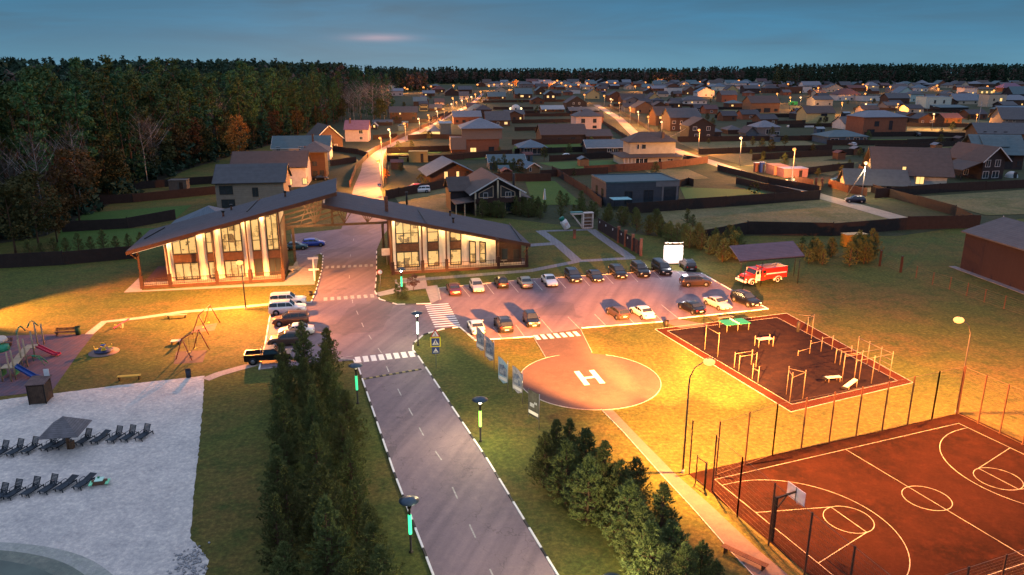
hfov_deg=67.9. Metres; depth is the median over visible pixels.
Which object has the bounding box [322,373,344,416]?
young pine
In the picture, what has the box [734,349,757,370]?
parallel bars
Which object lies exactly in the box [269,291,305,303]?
parked car
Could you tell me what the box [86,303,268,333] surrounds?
sandy path
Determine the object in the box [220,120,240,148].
autumn tree
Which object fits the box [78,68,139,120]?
pine tree
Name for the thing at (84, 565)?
wet sand
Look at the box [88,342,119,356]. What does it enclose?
carousel
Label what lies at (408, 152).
lawn
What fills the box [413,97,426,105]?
house
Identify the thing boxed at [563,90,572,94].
house
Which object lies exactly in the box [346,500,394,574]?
young pine
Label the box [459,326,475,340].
kerb
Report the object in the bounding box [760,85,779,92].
house
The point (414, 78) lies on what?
forest
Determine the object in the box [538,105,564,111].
house
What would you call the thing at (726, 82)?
house
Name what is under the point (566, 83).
house
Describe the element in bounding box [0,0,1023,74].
sky
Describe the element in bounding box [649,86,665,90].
house
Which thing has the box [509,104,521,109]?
dome tent
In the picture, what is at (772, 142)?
garden tree
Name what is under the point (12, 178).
leafy tree
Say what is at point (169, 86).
pine tree
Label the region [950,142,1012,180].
house
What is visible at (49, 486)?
sun lounger
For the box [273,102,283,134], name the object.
spruce tree
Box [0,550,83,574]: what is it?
pond water
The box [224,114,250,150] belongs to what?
autumn tree
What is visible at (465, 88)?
house
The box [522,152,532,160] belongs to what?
garden shed
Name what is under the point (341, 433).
young pine
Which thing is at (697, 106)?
house
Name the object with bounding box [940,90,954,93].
house
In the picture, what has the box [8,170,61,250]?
leafy tree
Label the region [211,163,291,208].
house
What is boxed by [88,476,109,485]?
play table
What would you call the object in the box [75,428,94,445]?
sun lounger
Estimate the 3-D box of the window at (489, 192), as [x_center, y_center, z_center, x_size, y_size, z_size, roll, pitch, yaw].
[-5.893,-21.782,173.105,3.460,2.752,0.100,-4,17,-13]
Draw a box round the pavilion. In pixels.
[426,126,439,133]
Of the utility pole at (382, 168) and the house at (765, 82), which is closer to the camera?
the utility pole at (382, 168)
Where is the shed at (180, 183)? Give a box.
[167,178,189,189]
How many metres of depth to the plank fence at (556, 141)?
325.11 m
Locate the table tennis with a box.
[718,318,749,331]
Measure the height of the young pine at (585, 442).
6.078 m
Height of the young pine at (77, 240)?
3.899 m
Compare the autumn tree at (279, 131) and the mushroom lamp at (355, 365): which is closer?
the mushroom lamp at (355, 365)
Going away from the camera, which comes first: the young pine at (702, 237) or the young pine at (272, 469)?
the young pine at (272, 469)
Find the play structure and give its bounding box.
[0,321,60,381]
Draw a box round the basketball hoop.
[770,481,805,541]
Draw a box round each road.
[260,94,764,574]
[594,105,905,218]
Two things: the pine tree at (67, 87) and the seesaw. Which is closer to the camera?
the seesaw
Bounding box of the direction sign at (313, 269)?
[308,257,318,280]
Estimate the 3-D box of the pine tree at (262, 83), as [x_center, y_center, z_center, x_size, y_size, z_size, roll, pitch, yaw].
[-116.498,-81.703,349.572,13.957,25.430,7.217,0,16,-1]
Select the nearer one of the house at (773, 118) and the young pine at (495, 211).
the young pine at (495, 211)
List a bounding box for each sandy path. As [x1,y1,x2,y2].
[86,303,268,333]
[203,361,259,379]
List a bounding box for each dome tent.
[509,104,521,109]
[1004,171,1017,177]
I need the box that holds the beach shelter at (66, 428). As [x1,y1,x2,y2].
[37,416,91,448]
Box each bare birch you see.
[0,129,58,234]
[0,139,21,197]
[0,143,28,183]
[24,139,66,194]
[44,120,93,209]
[58,136,84,178]
[119,110,163,180]
[133,110,167,161]
[138,117,174,162]
[340,91,352,119]
[342,89,352,108]
[347,92,357,112]
[348,79,360,108]
[353,80,368,117]
[353,86,365,119]
[363,79,380,119]
[376,83,394,119]
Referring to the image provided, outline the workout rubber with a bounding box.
[669,318,895,403]
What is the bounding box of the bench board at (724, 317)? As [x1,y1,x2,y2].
[717,316,733,322]
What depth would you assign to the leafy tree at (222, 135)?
277.69 m
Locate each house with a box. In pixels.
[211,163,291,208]
[230,150,311,186]
[270,134,333,159]
[300,141,332,177]
[306,123,343,146]
[343,118,371,141]
[371,122,378,128]
[372,119,392,125]
[384,88,403,95]
[389,106,417,120]
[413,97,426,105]
[418,101,427,110]
[418,156,473,181]
[422,90,434,95]
[428,104,441,110]
[432,86,444,92]
[433,98,444,104]
[443,167,531,215]
[444,87,457,95]
[449,118,503,153]
[451,110,481,123]
[457,86,472,93]
[458,91,468,99]
[466,104,479,109]
[474,104,492,116]
[476,82,485,86]
[482,79,491,85]
[483,111,510,125]
[485,154,526,169]
[486,92,505,99]
[491,81,501,86]
[495,86,506,92]
[502,81,513,86]
[503,110,524,119]
[509,110,522,120]
[513,88,532,97]
[514,139,547,154]
[519,82,532,87]
[525,79,538,82]
[529,96,543,103]
[534,83,548,88]
[534,86,544,94]
[535,124,586,141]
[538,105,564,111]
[542,81,555,86]
[543,90,555,99]
[550,83,559,88]
[552,90,561,95]
[556,85,564,89]
[562,82,571,87]
[562,95,586,108]
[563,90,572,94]
[565,107,599,112]
[566,79,579,82]
[566,86,579,93]
[568,83,579,88]
[570,109,602,128]
[580,85,592,88]
[580,139,622,152]
[583,89,599,98]
[585,129,612,138]
[588,81,596,86]
[591,173,679,206]
[595,86,607,90]
[596,83,608,88]
[606,91,619,101]
[609,84,619,88]
[610,132,685,163]
[616,82,630,86]
[617,93,644,102]
[620,103,633,111]
[621,79,631,83]
[623,96,636,102]
[624,84,633,88]
[629,101,651,112]
[631,81,645,86]
[636,98,650,103]
[640,85,648,89]
[642,88,652,93]
[643,92,660,98]
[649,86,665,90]
[649,106,671,125]
[650,97,664,103]
[651,81,661,85]
[651,101,667,105]
[652,84,667,86]
[655,91,668,96]
[660,108,701,130]
[664,87,681,94]
[665,100,682,107]
[667,83,679,86]
[667,98,682,102]
[670,91,682,96]
[677,81,690,84]
[679,84,693,88]
[679,116,715,136]
[681,96,707,103]
[682,86,694,94]
[689,82,703,86]
[690,104,708,111]
[693,87,714,96]
[694,84,709,89]
[700,105,718,113]
[707,80,721,85]
[711,83,725,89]
[714,128,722,135]
[716,90,737,101]
[716,111,737,120]
[720,125,739,133]
[723,80,735,84]
[723,85,738,91]
[723,100,742,106]
[730,81,746,85]
[736,109,759,119]
[738,126,758,135]
[740,85,760,93]
[742,90,754,95]
[742,96,780,112]
[747,120,780,135]
[751,114,778,124]
[754,78,766,82]
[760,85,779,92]
[761,81,772,85]
[776,84,787,87]
[779,81,791,86]
[779,87,802,93]
[780,90,790,94]
[789,111,796,118]
[796,106,835,121]
[797,86,811,92]
[798,81,821,86]
[806,96,833,105]
[807,89,820,94]
[811,90,826,94]
[811,130,869,143]
[813,93,828,95]
[820,81,834,84]
[822,84,843,91]
[829,88,861,100]
[831,116,846,128]
[837,81,851,86]
[837,168,911,191]
[844,85,866,90]
[845,110,908,134]
[854,95,880,100]
[855,105,879,111]
[858,146,955,185]
[864,82,879,89]
[867,88,879,93]
[877,101,900,107]
[878,83,889,87]
[879,93,909,103]
[884,83,912,91]
[886,100,903,105]
[890,86,912,92]
[896,111,913,122]
[898,104,924,112]
[906,90,923,101]
[908,83,920,86]
[908,113,936,122]
[912,85,927,91]
[915,80,927,84]
[915,96,951,108]
[922,83,938,86]
[927,85,938,89]
[930,105,968,109]
[933,80,945,86]
[934,113,962,122]
[940,82,953,87]
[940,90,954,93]
[949,93,978,103]
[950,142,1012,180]
[951,98,957,104]
[955,81,968,85]
[956,86,977,93]
[958,109,987,118]
[961,134,1023,169]
[962,122,1023,138]
[968,81,981,86]
[977,87,995,93]
[978,94,1006,106]
[981,82,995,86]
[987,107,1023,122]
[991,101,1017,107]
[994,83,1019,91]
[995,82,1010,86]
[1001,86,1023,95]
[1006,95,1023,105]
[1011,81,1023,85]
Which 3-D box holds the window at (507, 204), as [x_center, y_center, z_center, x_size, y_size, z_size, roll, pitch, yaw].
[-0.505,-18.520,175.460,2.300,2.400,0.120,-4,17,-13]
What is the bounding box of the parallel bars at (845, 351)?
[835,345,857,364]
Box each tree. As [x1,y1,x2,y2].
[0,80,22,177]
[0,82,32,173]
[0,89,45,180]
[0,109,29,174]
[0,111,15,183]
[0,175,43,237]
[0,180,36,252]
[5,65,86,145]
[7,81,53,217]
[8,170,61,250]
[9,70,46,155]
[14,67,59,156]
[21,154,65,189]
[23,163,69,214]
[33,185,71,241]
[34,80,80,178]
[36,64,64,159]
[42,71,66,176]
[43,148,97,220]
[48,82,74,148]
[48,152,82,212]
[51,93,87,161]
[56,83,98,203]
[60,85,85,145]
[61,81,81,128]
[63,148,101,206]
[67,56,88,92]
[69,79,102,174]
[70,68,88,122]
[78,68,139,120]
[83,90,113,190]
[84,92,110,190]
[85,133,126,194]
[86,74,120,176]
[93,55,130,149]
[97,70,138,147]
[99,150,130,180]
[100,151,129,187]
[102,73,146,176]
[109,66,137,123]
[114,82,146,181]
[118,94,150,175]
[120,73,168,176]
[121,63,147,127]
[121,77,137,147]
[131,138,161,177]
[132,71,144,124]
[132,80,150,130]
[136,86,156,126]
[138,80,175,131]
[141,73,166,127]
[141,128,173,164]
[144,58,171,108]
[144,78,160,138]
[146,89,179,146]
[147,127,176,174]
[156,123,174,146]
[160,72,176,124]
[160,79,189,125]
[162,57,201,112]
[165,123,191,163]
[166,83,193,165]
[170,68,190,132]
[173,86,190,123]
[173,116,203,157]
[181,68,194,124]
[181,88,202,158]
[184,118,212,162]
[188,68,208,134]
[189,122,213,150]
[191,82,216,155]
[201,75,227,156]
[202,76,217,132]
[206,72,241,114]
[208,114,234,156]
[215,109,239,140]
[216,71,249,111]
[218,77,247,149]
[218,85,254,120]
[219,71,238,106]
[219,80,230,118]
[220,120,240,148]
[222,70,244,126]
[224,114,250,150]
[230,69,244,95]
[232,74,260,138]
[233,60,266,79]
[240,119,259,142]
[244,66,263,103]
[246,96,258,148]
[247,73,260,102]
[248,106,259,136]
[252,78,268,145]
[254,103,273,122]
[256,123,269,140]
[257,88,268,143]
[259,67,281,135]
[260,82,267,103]
[260,117,276,143]
[262,111,271,144]
[263,78,274,111]
[264,83,277,124]
[266,111,283,135]
[272,71,291,133]
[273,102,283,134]
[275,83,291,134]
[278,64,299,89]
[281,85,292,132]
[286,103,304,132]
[289,109,303,134]
[305,71,320,123]
[306,74,327,107]
[308,63,317,72]
[310,84,323,124]
[312,108,322,125]
[317,81,323,117]
[320,72,328,97]
[326,76,332,110]
[330,82,340,122]
[335,98,347,121]
[347,64,360,106]
[347,81,356,112]
[350,66,360,102]
[354,70,366,115]
[362,69,370,104]
[366,75,378,119]
[367,69,377,107]
[373,73,385,112]
[373,98,386,119]
[381,73,394,116]
[383,169,389,177]
[385,94,395,108]
[407,274,419,290]
[416,174,425,183]
[427,131,432,139]
[515,159,524,171]
[540,146,547,157]
[748,182,759,192]
[768,139,775,148]
[781,135,788,143]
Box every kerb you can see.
[258,315,270,369]
[311,253,323,301]
[353,359,434,574]
[374,250,430,304]
[412,326,558,574]
[438,270,700,298]
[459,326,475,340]
[475,336,532,340]
[521,355,660,409]
[581,321,662,327]
[602,410,753,574]
[655,313,912,411]
[668,317,895,403]
[678,308,767,318]
[701,273,768,308]
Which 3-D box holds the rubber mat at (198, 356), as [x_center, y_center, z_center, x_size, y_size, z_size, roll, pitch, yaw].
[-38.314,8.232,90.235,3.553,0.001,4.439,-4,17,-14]
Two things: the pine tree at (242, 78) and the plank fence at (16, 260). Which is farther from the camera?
the pine tree at (242, 78)
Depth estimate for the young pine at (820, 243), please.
133.43 m
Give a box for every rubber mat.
[174,350,206,363]
[191,323,216,332]
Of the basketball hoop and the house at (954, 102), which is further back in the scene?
the house at (954, 102)
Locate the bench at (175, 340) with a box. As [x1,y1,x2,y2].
[170,339,180,344]
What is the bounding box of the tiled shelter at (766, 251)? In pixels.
[730,241,804,286]
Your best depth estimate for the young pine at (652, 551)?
47.81 m
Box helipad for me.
[521,354,660,409]
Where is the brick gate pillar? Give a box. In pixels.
[815,178,823,186]
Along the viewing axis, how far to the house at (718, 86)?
953.56 m
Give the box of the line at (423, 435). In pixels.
[349,239,492,574]
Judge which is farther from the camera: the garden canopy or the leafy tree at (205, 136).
the leafy tree at (205, 136)
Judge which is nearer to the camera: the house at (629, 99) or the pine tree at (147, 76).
the pine tree at (147, 76)
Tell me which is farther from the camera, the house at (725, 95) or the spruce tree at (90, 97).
the house at (725, 95)
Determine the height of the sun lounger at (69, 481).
0.610 m
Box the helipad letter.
[574,370,604,384]
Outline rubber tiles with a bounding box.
[0,334,92,395]
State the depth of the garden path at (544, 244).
145.90 m
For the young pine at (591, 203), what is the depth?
171.45 m
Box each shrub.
[393,284,398,295]
[395,290,408,299]
[400,283,408,291]
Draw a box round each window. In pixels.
[171,236,197,254]
[174,262,200,280]
[204,231,212,253]
[208,261,214,278]
[219,186,232,194]
[220,223,242,252]
[221,199,234,207]
[224,259,245,277]
[249,218,261,250]
[252,187,258,196]
[253,258,263,275]
[264,213,279,250]
[268,257,281,274]
[394,221,418,243]
[396,250,419,267]
[426,227,438,242]
[427,249,439,266]
[449,232,460,241]
[450,248,461,264]
[469,240,475,262]
[479,186,493,197]
[479,241,485,262]
[500,185,514,196]
[501,248,507,258]
[505,202,514,212]
[532,148,541,153]
[624,191,632,204]
[636,158,647,162]
[644,190,653,201]
[888,121,892,129]
[915,177,924,183]
[982,171,988,177]
[985,160,990,166]
[991,171,998,177]
[995,160,1000,166]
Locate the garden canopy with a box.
[609,197,631,205]
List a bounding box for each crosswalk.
[324,294,373,300]
[326,264,372,267]
[355,351,415,362]
[425,303,459,326]
[533,331,580,339]
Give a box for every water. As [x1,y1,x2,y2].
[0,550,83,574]
[0,560,51,574]
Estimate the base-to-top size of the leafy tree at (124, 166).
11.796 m
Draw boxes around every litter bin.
[74,326,80,334]
[185,368,190,377]
[664,320,668,327]
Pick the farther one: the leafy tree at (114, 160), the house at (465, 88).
the house at (465, 88)
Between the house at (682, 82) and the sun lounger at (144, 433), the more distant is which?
the house at (682, 82)
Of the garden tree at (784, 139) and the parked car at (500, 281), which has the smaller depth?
the parked car at (500, 281)
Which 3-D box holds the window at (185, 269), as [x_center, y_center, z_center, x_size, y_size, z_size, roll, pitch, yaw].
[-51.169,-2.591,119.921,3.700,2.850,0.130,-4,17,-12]
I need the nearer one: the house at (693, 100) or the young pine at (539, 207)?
the young pine at (539, 207)
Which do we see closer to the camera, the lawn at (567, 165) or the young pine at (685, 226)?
the young pine at (685, 226)
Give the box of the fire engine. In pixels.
[735,262,787,285]
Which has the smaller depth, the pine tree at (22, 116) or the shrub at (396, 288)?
the shrub at (396, 288)
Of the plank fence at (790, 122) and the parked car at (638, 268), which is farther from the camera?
the plank fence at (790, 122)
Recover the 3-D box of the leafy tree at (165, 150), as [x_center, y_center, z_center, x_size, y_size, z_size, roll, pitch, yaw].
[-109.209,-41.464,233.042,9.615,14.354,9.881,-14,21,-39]
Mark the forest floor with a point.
(75, 217)
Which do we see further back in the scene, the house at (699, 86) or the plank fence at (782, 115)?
the house at (699, 86)
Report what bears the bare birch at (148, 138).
on the ground at (906, 316)
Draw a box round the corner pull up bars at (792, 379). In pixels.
[786,366,805,401]
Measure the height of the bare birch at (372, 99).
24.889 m
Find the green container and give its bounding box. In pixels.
[788,101,797,104]
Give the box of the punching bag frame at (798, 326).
[796,314,814,338]
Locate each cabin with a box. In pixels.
[24,369,53,404]
[516,160,541,172]
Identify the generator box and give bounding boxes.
[840,232,867,246]
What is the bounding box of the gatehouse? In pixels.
[126,178,530,288]
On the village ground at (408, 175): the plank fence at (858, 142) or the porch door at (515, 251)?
the plank fence at (858, 142)
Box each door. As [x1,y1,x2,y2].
[513,249,518,261]
[755,270,760,280]
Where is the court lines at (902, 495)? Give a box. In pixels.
[717,423,1023,574]
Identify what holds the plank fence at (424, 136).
on the village ground at (408, 175)
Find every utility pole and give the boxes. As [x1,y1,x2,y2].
[381,146,383,187]
[847,162,867,194]
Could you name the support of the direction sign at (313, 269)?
on the paving at (303, 276)
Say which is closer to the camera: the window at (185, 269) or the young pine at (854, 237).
the window at (185, 269)
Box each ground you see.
[0,76,1023,574]
[291,85,1023,235]
[656,313,911,410]
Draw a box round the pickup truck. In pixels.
[243,345,291,364]
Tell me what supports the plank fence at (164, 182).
on the ground at (906, 316)
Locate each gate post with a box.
[878,250,882,265]
[899,256,903,272]
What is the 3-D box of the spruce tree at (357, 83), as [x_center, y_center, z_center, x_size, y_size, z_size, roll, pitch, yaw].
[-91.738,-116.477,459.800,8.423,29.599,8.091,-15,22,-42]
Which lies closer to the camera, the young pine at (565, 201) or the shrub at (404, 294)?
the shrub at (404, 294)
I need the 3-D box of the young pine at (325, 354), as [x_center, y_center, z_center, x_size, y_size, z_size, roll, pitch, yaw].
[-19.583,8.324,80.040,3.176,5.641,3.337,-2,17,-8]
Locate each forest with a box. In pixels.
[0,55,354,238]
[347,63,1023,91]
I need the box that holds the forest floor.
[0,105,346,242]
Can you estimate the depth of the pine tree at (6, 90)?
160.47 m
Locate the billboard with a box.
[663,241,683,263]
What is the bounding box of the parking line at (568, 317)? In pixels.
[462,271,732,337]
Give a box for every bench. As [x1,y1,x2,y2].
[55,327,75,335]
[117,374,140,380]
[166,314,186,318]
[170,339,180,344]
[721,543,768,570]
[754,334,773,347]
[822,375,841,382]
[841,378,857,389]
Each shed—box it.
[167,178,189,189]
[390,159,403,169]
[398,124,404,130]
[408,150,427,161]
[438,121,451,133]
[497,165,509,172]
[499,167,512,172]
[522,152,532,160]
[577,155,589,165]
[765,163,788,174]
[770,134,780,141]
[777,166,808,177]
[813,127,824,132]
[832,150,845,159]
[841,111,849,115]
[850,146,860,154]
[930,142,942,147]
[952,135,964,142]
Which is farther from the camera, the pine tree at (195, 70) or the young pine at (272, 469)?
the pine tree at (195, 70)
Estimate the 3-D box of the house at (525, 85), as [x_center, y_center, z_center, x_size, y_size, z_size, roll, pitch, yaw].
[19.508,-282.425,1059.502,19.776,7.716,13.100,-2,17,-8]
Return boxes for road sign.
[377,269,382,285]
[430,329,440,367]
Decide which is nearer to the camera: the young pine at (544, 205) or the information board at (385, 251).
the information board at (385, 251)
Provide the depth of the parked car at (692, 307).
105.50 m
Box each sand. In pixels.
[0,376,208,574]
[0,542,112,574]
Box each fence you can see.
[0,246,139,267]
[60,209,175,231]
[80,186,215,204]
[134,176,212,188]
[330,157,355,165]
[332,146,367,155]
[349,142,384,186]
[373,133,396,138]
[385,111,451,145]
[385,180,445,198]
[387,145,449,152]
[387,155,408,160]
[394,111,447,122]
[408,133,461,139]
[428,150,511,160]
[465,173,550,180]
[483,99,563,102]
[493,107,532,109]
[512,119,570,122]
[512,139,580,144]
[514,146,581,153]
[515,127,535,130]
[524,110,539,112]
[524,113,572,116]
[540,167,607,176]
[549,150,621,160]
[552,166,601,207]
[584,156,707,171]
[598,218,642,255]
[603,121,626,137]
[608,104,655,131]
[613,104,709,106]
[626,190,819,213]
[677,135,811,141]
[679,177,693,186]
[684,155,697,158]
[695,215,980,244]
[698,145,832,153]
[711,434,743,516]
[715,114,788,117]
[715,403,778,475]
[717,164,818,190]
[718,107,742,109]
[736,176,799,192]
[737,459,889,574]
[746,120,805,125]
[752,148,864,160]
[773,372,937,454]
[789,123,831,127]
[794,175,813,184]
[807,162,853,174]
[826,138,952,144]
[828,178,867,195]
[853,108,959,112]
[864,131,964,136]
[871,184,980,224]
[874,180,1023,197]
[875,141,955,147]
[906,123,969,126]
[915,266,1022,314]
[931,366,964,418]
[947,550,1023,574]
[957,366,1023,444]
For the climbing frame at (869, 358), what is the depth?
83.60 m
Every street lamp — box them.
[236,260,246,308]
[376,159,381,190]
[681,358,714,473]
[791,147,795,180]
[953,317,970,412]
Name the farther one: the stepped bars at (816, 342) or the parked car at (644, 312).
the parked car at (644, 312)
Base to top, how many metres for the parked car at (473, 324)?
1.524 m
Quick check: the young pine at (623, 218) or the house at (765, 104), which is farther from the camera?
the house at (765, 104)
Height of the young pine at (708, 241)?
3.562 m
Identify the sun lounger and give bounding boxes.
[0,440,11,454]
[0,482,11,498]
[2,478,26,500]
[4,438,26,456]
[19,436,42,454]
[19,476,44,497]
[37,473,61,494]
[38,439,60,451]
[50,438,71,449]
[53,474,78,492]
[71,472,96,490]
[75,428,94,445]
[89,429,110,444]
[105,425,124,443]
[119,424,138,442]
[133,423,153,440]
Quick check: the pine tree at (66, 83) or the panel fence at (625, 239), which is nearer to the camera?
the panel fence at (625, 239)
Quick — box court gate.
[695,455,707,489]
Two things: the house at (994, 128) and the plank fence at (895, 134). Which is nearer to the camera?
the house at (994, 128)
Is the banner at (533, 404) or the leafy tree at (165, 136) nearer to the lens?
the banner at (533, 404)
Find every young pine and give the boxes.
[20,239,33,252]
[35,243,48,251]
[47,237,60,251]
[61,237,71,250]
[70,232,85,250]
[84,236,96,249]
[95,229,109,247]
[110,236,120,246]
[123,233,133,245]
[255,492,303,574]
[256,455,306,523]
[257,444,298,495]
[265,385,299,447]
[268,361,297,397]
[268,556,291,574]
[269,342,295,383]
[269,375,293,412]
[269,404,303,461]
[270,465,310,545]
[270,540,302,574]
[278,432,301,476]
[290,321,317,379]
[291,359,317,396]
[295,357,320,403]
[296,372,325,424]
[297,381,330,437]
[297,423,339,499]
[297,463,348,522]
[297,463,355,551]
[297,493,357,574]
[298,395,330,449]
[299,422,334,467]
[301,438,340,483]
[312,343,340,390]
[313,328,344,375]
[316,361,343,403]
[321,509,355,563]
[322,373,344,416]
[326,386,355,432]
[327,412,359,468]
[328,389,371,449]
[335,431,367,481]
[335,436,371,504]
[340,478,369,533]
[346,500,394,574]
[355,503,390,556]
[355,519,405,574]
[365,544,398,574]
[475,198,490,217]
[480,200,489,214]
[488,156,496,171]
[490,200,504,217]
[491,205,500,217]
[493,158,501,171]
[497,202,507,217]
[500,153,507,164]
[509,196,520,213]
[510,201,519,214]
[511,158,517,171]
[521,196,525,213]
[524,430,558,488]
[528,205,537,216]
[535,199,543,214]
[535,206,543,217]
[539,419,568,477]
[541,200,549,211]
[541,438,584,504]
[555,190,564,203]
[555,202,566,216]
[560,416,580,456]
[561,453,615,525]
[562,193,570,206]
[564,143,571,152]
[567,426,606,492]
[575,190,588,204]
[578,201,588,216]
[584,440,617,511]
[587,201,593,211]
[590,202,599,216]
[596,458,641,525]
[598,476,650,551]
[600,207,611,221]
[601,211,610,222]
[607,206,613,219]
[613,501,659,574]
[614,206,624,223]
[618,212,628,225]
[619,206,631,223]
[620,518,675,574]
[624,456,656,504]
[629,208,641,224]
[629,209,644,230]
[637,481,683,558]
[641,214,653,234]
[644,214,655,232]
[646,518,695,574]
[647,552,679,574]
[650,161,660,172]
[651,215,665,234]
[654,217,665,235]
[659,223,670,240]
[662,541,704,574]
[663,220,676,237]
[663,224,676,243]
[673,222,682,241]
[675,223,686,243]
[677,222,692,246]
[680,225,696,247]
[683,209,692,222]
[688,214,696,226]
[690,222,707,245]
[690,537,722,574]
[692,226,707,246]
[692,227,707,249]
[693,222,705,245]
[701,559,725,574]
[704,236,717,254]
[710,232,720,252]
[713,238,729,261]
[713,238,731,259]
[716,232,728,246]
[724,224,731,237]
[727,225,734,238]
[728,230,745,249]
[729,230,741,254]
[730,232,742,258]
[757,138,765,145]
[768,126,776,134]
[779,153,789,164]
[796,236,807,251]
[803,240,816,254]
[804,246,815,262]
[808,246,818,260]
[815,241,825,260]
[816,248,828,264]
[825,237,837,253]
[826,237,838,256]
[841,241,860,265]
[844,234,858,254]
[852,231,866,251]
[852,238,863,260]
[856,147,863,156]
[856,242,871,263]
[862,228,876,248]
[863,236,878,256]
[863,243,877,262]
[870,232,883,255]
[934,134,944,141]
[949,121,956,129]
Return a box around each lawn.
[55,228,154,251]
[76,205,190,219]
[391,151,441,153]
[395,188,453,212]
[526,181,578,204]
[541,160,616,168]
[680,187,766,198]
[870,139,906,139]
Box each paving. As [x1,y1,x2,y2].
[125,256,317,291]
[373,288,407,295]
[395,275,426,289]
[425,285,438,302]
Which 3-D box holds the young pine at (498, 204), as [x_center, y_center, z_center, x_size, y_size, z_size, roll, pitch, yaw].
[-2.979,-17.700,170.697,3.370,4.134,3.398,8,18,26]
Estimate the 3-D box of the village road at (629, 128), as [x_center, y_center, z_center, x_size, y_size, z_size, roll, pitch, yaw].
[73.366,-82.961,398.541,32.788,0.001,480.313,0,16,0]
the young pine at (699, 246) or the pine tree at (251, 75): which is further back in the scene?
the pine tree at (251, 75)
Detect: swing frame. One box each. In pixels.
[176,329,209,359]
[192,304,220,334]
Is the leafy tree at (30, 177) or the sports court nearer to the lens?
the sports court
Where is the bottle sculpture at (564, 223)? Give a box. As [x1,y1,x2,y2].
[559,216,569,229]
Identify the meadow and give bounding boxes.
[512,144,580,150]
[645,169,707,179]
[660,200,887,230]
[680,141,816,150]
[705,153,851,165]
[722,110,783,113]
[736,175,767,183]
[797,160,857,174]
[805,118,988,122]
[907,127,964,130]
[922,190,1023,214]
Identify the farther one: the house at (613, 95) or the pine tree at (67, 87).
the house at (613, 95)
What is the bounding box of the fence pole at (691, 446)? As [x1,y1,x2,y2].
[688,420,693,473]
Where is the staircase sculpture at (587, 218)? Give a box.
[570,211,593,228]
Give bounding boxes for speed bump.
[363,368,421,379]
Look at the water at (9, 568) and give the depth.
52.37 m
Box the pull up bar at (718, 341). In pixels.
[704,325,719,356]
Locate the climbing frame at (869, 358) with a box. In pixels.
[842,336,893,383]
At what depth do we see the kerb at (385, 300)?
112.69 m
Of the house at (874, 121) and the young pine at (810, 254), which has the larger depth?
the house at (874, 121)
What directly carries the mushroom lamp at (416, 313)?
on the ground at (906, 316)
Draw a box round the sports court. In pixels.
[689,413,1023,574]
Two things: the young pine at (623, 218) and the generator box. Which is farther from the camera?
the young pine at (623, 218)
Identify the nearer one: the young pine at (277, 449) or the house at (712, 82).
the young pine at (277, 449)
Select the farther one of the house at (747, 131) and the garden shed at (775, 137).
the house at (747, 131)
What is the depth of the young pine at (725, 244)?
132.59 m
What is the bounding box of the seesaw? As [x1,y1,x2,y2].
[113,317,128,328]
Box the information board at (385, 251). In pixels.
[381,248,389,255]
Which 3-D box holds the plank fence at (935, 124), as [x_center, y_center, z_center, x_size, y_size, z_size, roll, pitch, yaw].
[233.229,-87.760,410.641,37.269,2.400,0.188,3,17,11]
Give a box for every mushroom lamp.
[348,363,362,403]
[396,267,405,296]
[399,495,418,553]
[411,311,422,345]
[472,396,487,441]
[603,572,619,574]
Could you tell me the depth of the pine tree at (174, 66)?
269.84 m
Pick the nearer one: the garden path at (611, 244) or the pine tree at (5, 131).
the garden path at (611, 244)
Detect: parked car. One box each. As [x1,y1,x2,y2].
[267,328,307,345]
[268,298,306,315]
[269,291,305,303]
[272,309,308,326]
[277,322,314,334]
[287,241,307,250]
[302,238,324,246]
[312,175,327,180]
[418,185,429,192]
[446,282,461,295]
[467,319,485,334]
[469,278,484,292]
[494,276,508,287]
[494,316,513,332]
[517,276,532,288]
[522,309,539,327]
[541,274,557,286]
[564,267,581,282]
[586,269,603,281]
[606,305,630,319]
[608,263,627,278]
[629,305,655,319]
[630,260,650,276]
[651,258,672,274]
[677,300,705,314]
[679,258,696,271]
[679,273,711,286]
[703,295,731,310]
[730,289,761,307]
[845,195,865,202]
[848,142,856,145]
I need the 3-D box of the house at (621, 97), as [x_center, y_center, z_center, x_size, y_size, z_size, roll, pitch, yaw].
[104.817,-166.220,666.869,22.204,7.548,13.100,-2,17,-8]
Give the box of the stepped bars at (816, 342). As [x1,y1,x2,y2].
[798,335,833,353]
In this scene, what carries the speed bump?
on the road at (503, 542)
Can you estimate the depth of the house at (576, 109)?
524.77 m
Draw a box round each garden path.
[395,257,635,282]
[531,242,557,245]
[536,231,583,261]
[539,229,591,231]
[587,229,635,257]
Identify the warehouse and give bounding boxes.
[949,217,1023,293]
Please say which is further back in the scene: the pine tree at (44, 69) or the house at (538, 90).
the house at (538, 90)
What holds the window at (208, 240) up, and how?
in the gatehouse
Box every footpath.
[603,409,787,574]
[668,319,706,327]
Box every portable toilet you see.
[753,162,759,171]
[759,162,764,172]
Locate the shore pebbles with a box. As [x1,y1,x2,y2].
[166,542,209,574]
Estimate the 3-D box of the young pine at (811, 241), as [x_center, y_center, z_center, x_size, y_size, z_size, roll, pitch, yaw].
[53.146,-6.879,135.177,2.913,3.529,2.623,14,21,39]
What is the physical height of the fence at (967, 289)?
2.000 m
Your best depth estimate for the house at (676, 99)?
618.10 m
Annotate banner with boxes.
[476,326,484,359]
[485,336,493,360]
[498,356,507,392]
[513,366,522,403]
[528,389,539,423]
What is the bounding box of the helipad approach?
[534,329,592,357]
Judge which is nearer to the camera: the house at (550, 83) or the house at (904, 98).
the house at (904, 98)
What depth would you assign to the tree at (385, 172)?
218.09 m

